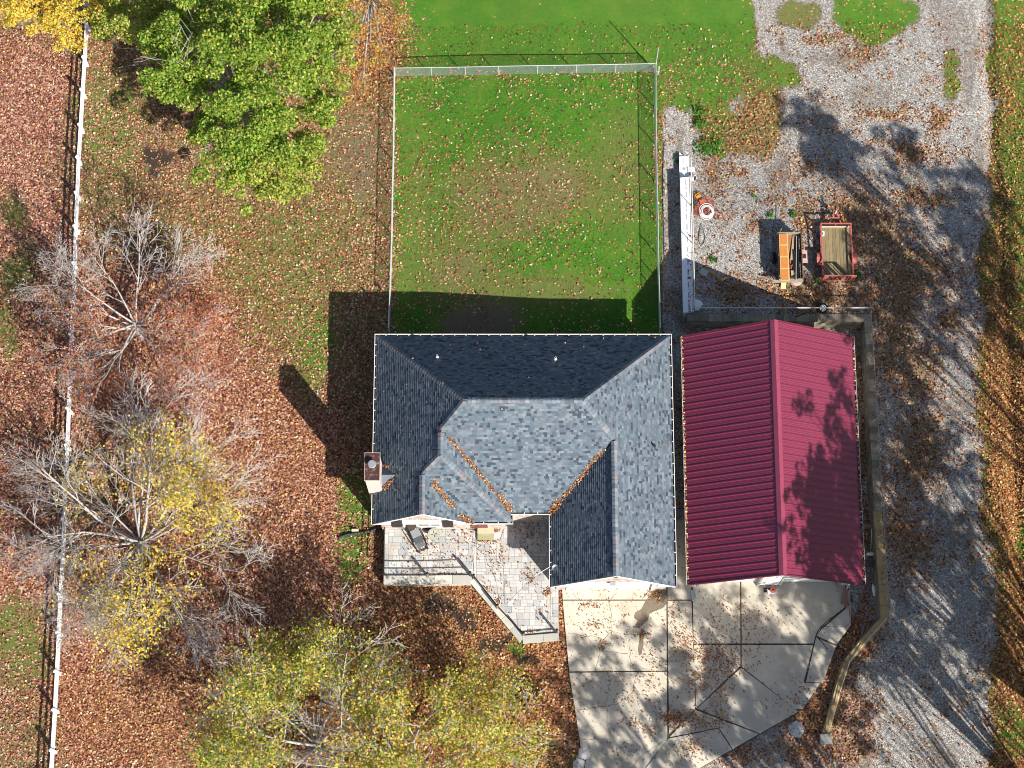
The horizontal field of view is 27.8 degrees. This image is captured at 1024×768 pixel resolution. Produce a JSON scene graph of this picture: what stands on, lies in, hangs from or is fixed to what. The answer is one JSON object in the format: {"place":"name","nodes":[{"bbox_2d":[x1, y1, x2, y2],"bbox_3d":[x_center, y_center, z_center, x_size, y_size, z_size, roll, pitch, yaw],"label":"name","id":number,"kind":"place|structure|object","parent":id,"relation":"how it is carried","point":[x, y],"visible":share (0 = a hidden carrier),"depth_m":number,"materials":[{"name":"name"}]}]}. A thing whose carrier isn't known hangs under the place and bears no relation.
{"place":"outdoors","nodes":[
{"label":"outdoors","id":0,"kind":"place"},
{"bbox_2d":[384,522,558,642],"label":"patio","id":1,"kind":"structure","parent":0,"point":[526,615],"depth_m":115.00,"materials":[{"name":"stone"}]},
{"bbox_2d":[406,525,427,552],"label":"patio lounger","id":2,"kind":"object","parent":1,"relation":"on","point":[415,533],"visible":0.99,"depth_m":114.82,"materials":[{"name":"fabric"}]},
{"bbox_2d":[428,528,439,539],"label":"glass table","id":3,"kind":"object","parent":1,"relation":"on","point":[433,533],"visible":1,"depth_m":114.93,"materials":[{"name":"white glass"}]},
{"bbox_2d":[383,527,557,635],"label":"patio railing","id":4,"kind":"object","parent":1,"relation":"on","point":[474,577],"visible":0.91,"depth_m":113.93,"materials":[{"name":"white metal"}]},
{"bbox_2d":[478,527,493,539],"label":"concrete steps","id":5,"kind":"structure","parent":1,"relation":"on","point":[486,533],"depth_m":115.20,"materials":[{"name":"beige concrete"}]},
{"bbox_2d":[0,0,1023,767],"bbox_3d":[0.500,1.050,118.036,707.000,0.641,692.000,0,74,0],"label":"ground","id":6,"kind":"structure","parent":0,"point":[650,16],"depth_m":120.80,"materials":[{"name":"green plant"}]},
{"bbox_2d":[0,0,111,53],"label":"yellow tree","id":7,"kind":"object","parent":6,"relation":"on","point":[53,8],"visible":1,"depth_m":118.66,"materials":[{"name":"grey plant"}]},
{"bbox_2d":[49,1,89,767],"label":"white fence","id":8,"kind":"object","parent":6,"relation":"on","point":[81,131],"visible":0.78,"depth_m":117.98,"materials":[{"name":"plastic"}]},
{"bbox_2d":[4,201,242,430],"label":"red maple","id":9,"kind":"object","parent":6,"relation":"on","point":[200,310],"visible":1,"depth_m":114.91,"materials":[{"name":"grey plant"}]},
{"bbox_2d":[0,360,285,681],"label":"yellow maple","id":10,"kind":"object","parent":6,"relation":"on","point":[141,547],"visible":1,"depth_m":109.99,"materials":[{"name":"grey plant"}]},
{"bbox_2d":[79,0,361,215],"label":"green oak","id":11,"kind":"object","parent":6,"relation":"on","point":[168,34],"visible":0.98,"depth_m":114.67,"materials":[{"name":"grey plant"}]},
{"bbox_2d":[185,582,489,767],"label":"maple tree","id":12,"kind":"object","parent":6,"relation":"on","point":[244,694],"visible":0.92,"depth_m":106.83,"materials":[{"name":"yellow plant"}]},
{"bbox_2d":[338,528,377,538],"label":"drain hose","id":13,"kind":"object","parent":6,"relation":"on","point":[357,533],"visible":1,"depth_m":116.11,"materials":[{"name":"grey plastic"}]},
{"bbox_2d":[326,0,413,107],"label":"orange tree","id":14,"kind":"object","parent":6,"relation":"on","point":[370,7],"visible":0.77,"depth_m":119.31,"materials":[{"name":"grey plant"}]},
{"bbox_2d":[269,643,573,767],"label":"maple tree","id":15,"kind":"object","parent":6,"relation":"on","point":[497,728],"visible":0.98,"depth_m":105.98,"materials":[{"name":"yellow plant"}]},
{"bbox_2d":[384,575,558,643],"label":"patio wall","id":16,"kind":"structure","parent":6,"relation":"on","point":[441,580],"depth_m":114.58,"materials":[{"name":"concrete"}]},
{"bbox_2d":[0,21,1023,767],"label":"fallen leaves","id":17,"kind":"object","parent":6,"relation":"on","point":[140,753],"visible":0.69,"depth_m":117.96,"materials":[{"name":"brown plant"}]},
{"bbox_2d":[364,334,676,590],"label":"house","id":18,"kind":"structure","parent":6,"relation":"on","point":[612,521],"depth_m":111.80,"materials":[{"name":"stone"}]},
{"bbox_2d":[402,520,441,526],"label":"window","id":19,"kind":"structure","parent":18,"relation":"in","point":[420,523],"depth_m":113.95,"materials":[{"name":"white paint"}]},
{"bbox_2d":[470,524,487,527],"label":"door","id":20,"kind":"structure","parent":18,"relation":"in","point":[477,525],"depth_m":114.82,"materials":[{"name":"red metal"}]},
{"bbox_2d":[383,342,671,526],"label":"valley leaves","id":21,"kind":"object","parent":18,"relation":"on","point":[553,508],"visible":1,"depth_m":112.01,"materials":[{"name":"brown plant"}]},
{"bbox_2d":[550,564,557,570],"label":"satellite dish","id":22,"kind":"object","parent":18,"relation":"attached to","point":[555,567],"visible":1,"depth_m":111.48,"materials":[{"name":"white metal"}]},
{"bbox_2d":[570,584,651,587],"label":"garage door","id":23,"kind":"structure","parent":18,"relation":"in","point":[572,585],"depth_m":114.09,"materials":[{"name":"white paint"}]},
{"bbox_2d":[388,48,660,333],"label":"chain link fence","id":24,"kind":"object","parent":6,"relation":"on","point":[498,67],"visible":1,"depth_m":122.15,"materials":[{"name":"metal"}]},
{"bbox_2d":[573,746,591,767],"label":"broken concrete","id":25,"kind":"object","parent":6,"relation":"on","point":[584,754],"visible":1,"depth_m":112.14,"materials":[{"name":"grey concrete"}]},
{"bbox_2d":[679,152,693,316],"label":"white wall","id":26,"kind":"structure","parent":6,"relation":"on","point":[685,208],"depth_m":119.54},
{"bbox_2d":[681,319,865,586],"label":"barn","id":27,"kind":"structure","parent":6,"relation":"on","point":[772,472],"depth_m":112.25,"materials":[{"name":"red metal"}]},
{"bbox_2d":[681,336,688,584],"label":"gutter leaves","id":28,"kind":"object","parent":27,"relation":"on","point":[683,388],"visible":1,"depth_m":113.61,"materials":[{"name":"brown plant"}]},
{"bbox_2d":[697,578,763,585],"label":"roll door","id":29,"kind":"structure","parent":27,"relation":"in","point":[758,580],"depth_m":114.37,"materials":[{"name":"white metal"}]},
{"bbox_2d":[778,577,840,585],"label":"roll door","id":30,"kind":"structure","parent":27,"relation":"in","point":[785,579],"depth_m":114.37,"materials":[{"name":"white metal"}]},
{"bbox_2d":[852,336,864,580],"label":"gutter leaves","id":31,"kind":"object","parent":27,"relation":"on","point":[857,429],"visible":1,"depth_m":113.63,"materials":[{"name":"brown plant"}]},
{"bbox_2d":[686,313,888,743],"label":"retaining wall","id":32,"kind":"structure","parent":6,"relation":"on","point":[862,322],"depth_m":116.43,"materials":[{"name":"grey concrete"}]},
{"bbox_2d":[690,158,891,733],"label":"guard rail","id":33,"kind":"object","parent":32,"relation":"on","point":[871,422],"visible":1,"depth_m":117.22,"materials":[{"name":"beige metal"}]},
{"bbox_2d":[788,721,804,737],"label":"concrete chunk","id":34,"kind":"object","parent":6,"relation":"on","point":[796,725],"visible":1,"depth_m":112.59,"materials":[{"name":"grey concrete"}]},
{"bbox_2d":[864,552,874,568],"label":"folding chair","id":35,"kind":"object","parent":6,"relation":"on","point":[868,563],"visible":0.84,"depth_m":114.67,"materials":[{"name":"black metal"}]},
{"bbox_2d":[872,584,875,595],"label":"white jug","id":36,"kind":"object","parent":6,"relation":"on","point":[873,590],"visible":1,"depth_m":114.50,"materials":[{"name":"plastic"}]},
{"bbox_2d":[562,520,850,767],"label":"driveway","id":37,"kind":"structure","parent":0,"point":[787,656],"depth_m":113.60,"materials":[{"name":"concrete"}]},
{"bbox_2d":[376,522,815,766],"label":"blown leaves","id":38,"kind":"object","parent":37,"relation":"on","point":[676,718],"visible":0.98,"depth_m":113.61,"materials":[{"name":"brown plant"}]},
{"bbox_2d":[691,590,696,600],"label":"splash block","id":39,"kind":"object","parent":37,"relation":"on","point":[693,594],"depth_m":114.53,"materials":[{"name":"grey concrete"}]},
{"bbox_2d":[767,587,777,593],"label":"red pot","id":40,"kind":"object","parent":37,"relation":"on","point":[773,590],"visible":1,"depth_m":114.49,"materials":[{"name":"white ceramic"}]},
{"bbox_2d":[841,589,844,603],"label":"lumber plank","id":41,"kind":"object","parent":37,"relation":"on","point":[842,596],"visible":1,"depth_m":114.30,"materials":[{"name":"wood"}]},
{"bbox_2d":[844,589,847,606],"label":"lumber plank","id":42,"kind":"object","parent":37,"relation":"on","point":[846,598],"visible":1,"depth_m":114.28,"materials":[{"name":"wood"}]},
{"bbox_2d":[688,115,1023,734],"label":"gravel yard","id":43,"kind":"structure","parent":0,"point":[935,598],"depth_m":118.20,"materials":[{"name":"grey gravel"}]},
{"bbox_2d":[689,175,695,180],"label":"white bucket","id":44,"kind":"object","parent":43,"relation":"on","point":[693,177],"visible":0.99,"depth_m":120.69,"materials":[{"name":"plastic"}]},
{"bbox_2d":[693,299,702,310],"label":"white sack","id":45,"kind":"object","parent":43,"relation":"on","point":[698,303],"visible":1,"depth_m":118.22,"materials":[{"name":"plastic"}]},
{"bbox_2d":[699,268,708,276],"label":"concrete block","id":46,"kind":"object","parent":43,"relation":"on","point":[703,272],"depth_m":118.82,"materials":[{"name":"grey concrete"}]},
{"bbox_2d":[695,196,713,216],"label":"red hose","id":47,"kind":"object","parent":43,"relation":"on","point":[706,212],"visible":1,"depth_m":119.94,"materials":[{"name":"red rubber"}]},
{"bbox_2d":[694,192,700,199],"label":"orange box","id":48,"kind":"object","parent":47,"relation":"on","point":[697,195],"visible":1,"depth_m":119.98,"materials":[{"name":"plastic"}]},
{"bbox_2d":[699,203,713,219],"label":"white hose","id":49,"kind":"object","parent":47,"relation":"on","point":[709,215],"visible":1,"depth_m":119.74,"materials":[{"name":"white rubber"}]},
{"bbox_2d":[709,270,721,279],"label":"timber plank","id":50,"kind":"object","parent":43,"relation":"on","point":[715,274],"visible":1,"depth_m":118.78,"materials":[{"name":"brown wood"}]},
{"bbox_2d":[674,101,861,284],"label":"gravel weeds","id":51,"kind":"object","parent":43,"relation":"on","point":[718,144],"visible":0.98,"depth_m":121.83,"materials":[{"name":"green plant"}]},
{"bbox_2d":[781,283,785,288],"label":"plywood ramp","id":52,"kind":"structure","parent":43,"relation":"on","point":[783,285],"depth_m":118.50,"materials":[{"name":"beige wood"}]},
{"bbox_2d":[772,210,807,282],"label":"box trailer","id":53,"kind":"object","parent":43,"relation":"on","point":[802,259],"visible":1,"depth_m":118.45,"materials":[{"name":"brown wood"}]},
{"bbox_2d":[779,234,789,280],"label":"orange door","id":54,"kind":"structure","parent":53,"relation":"on","point":[784,258],"depth_m":117.93,"materials":[{"name":"orange wood"}]},
{"bbox_2d":[788,235,792,266],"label":"scrap board","id":55,"kind":"object","parent":53,"relation":"in","point":[790,243],"visible":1,"depth_m":118.50,"materials":[{"name":"brown wood"}]},
{"bbox_2d":[790,235,794,259],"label":"scrap board","id":56,"kind":"object","parent":53,"relation":"in","point":[792,247],"visible":1,"depth_m":118.41,"materials":[{"name":"brown wood"}]},
{"bbox_2d":[793,250,795,275],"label":"dark beam","id":57,"kind":"structure","parent":53,"relation":"on","point":[794,268],"depth_m":118.07,"materials":[{"name":"black metal"}]},
{"bbox_2d":[790,282,801,285],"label":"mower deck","id":58,"kind":"structure","parent":53,"relation":"hanging from","point":[795,283],"depth_m":118.09,"materials":[{"name":"grey metal"}]},
{"bbox_2d":[796,236,796,270],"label":"scrap pipe","id":59,"kind":"object","parent":53,"relation":"on","point":[796,253],"visible":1,"depth_m":118.16,"materials":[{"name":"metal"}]},
{"bbox_2d":[798,236,798,278],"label":"scrap pipe","id":60,"kind":"object","parent":53,"relation":"on","point":[798,257],"visible":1,"depth_m":118.09,"materials":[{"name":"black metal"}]},
{"bbox_2d":[817,303,827,313],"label":"loose wheel","id":61,"kind":"object","parent":43,"relation":"on","point":[824,310],"visible":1,"depth_m":118.06,"materials":[{"name":"rubber"}]},
{"bbox_2d":[816,206,856,280],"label":"flat trailer","id":62,"kind":"object","parent":43,"relation":"on","point":[844,272],"visible":1,"depth_m":118.72,"materials":[{"name":"wood"}]}
]}

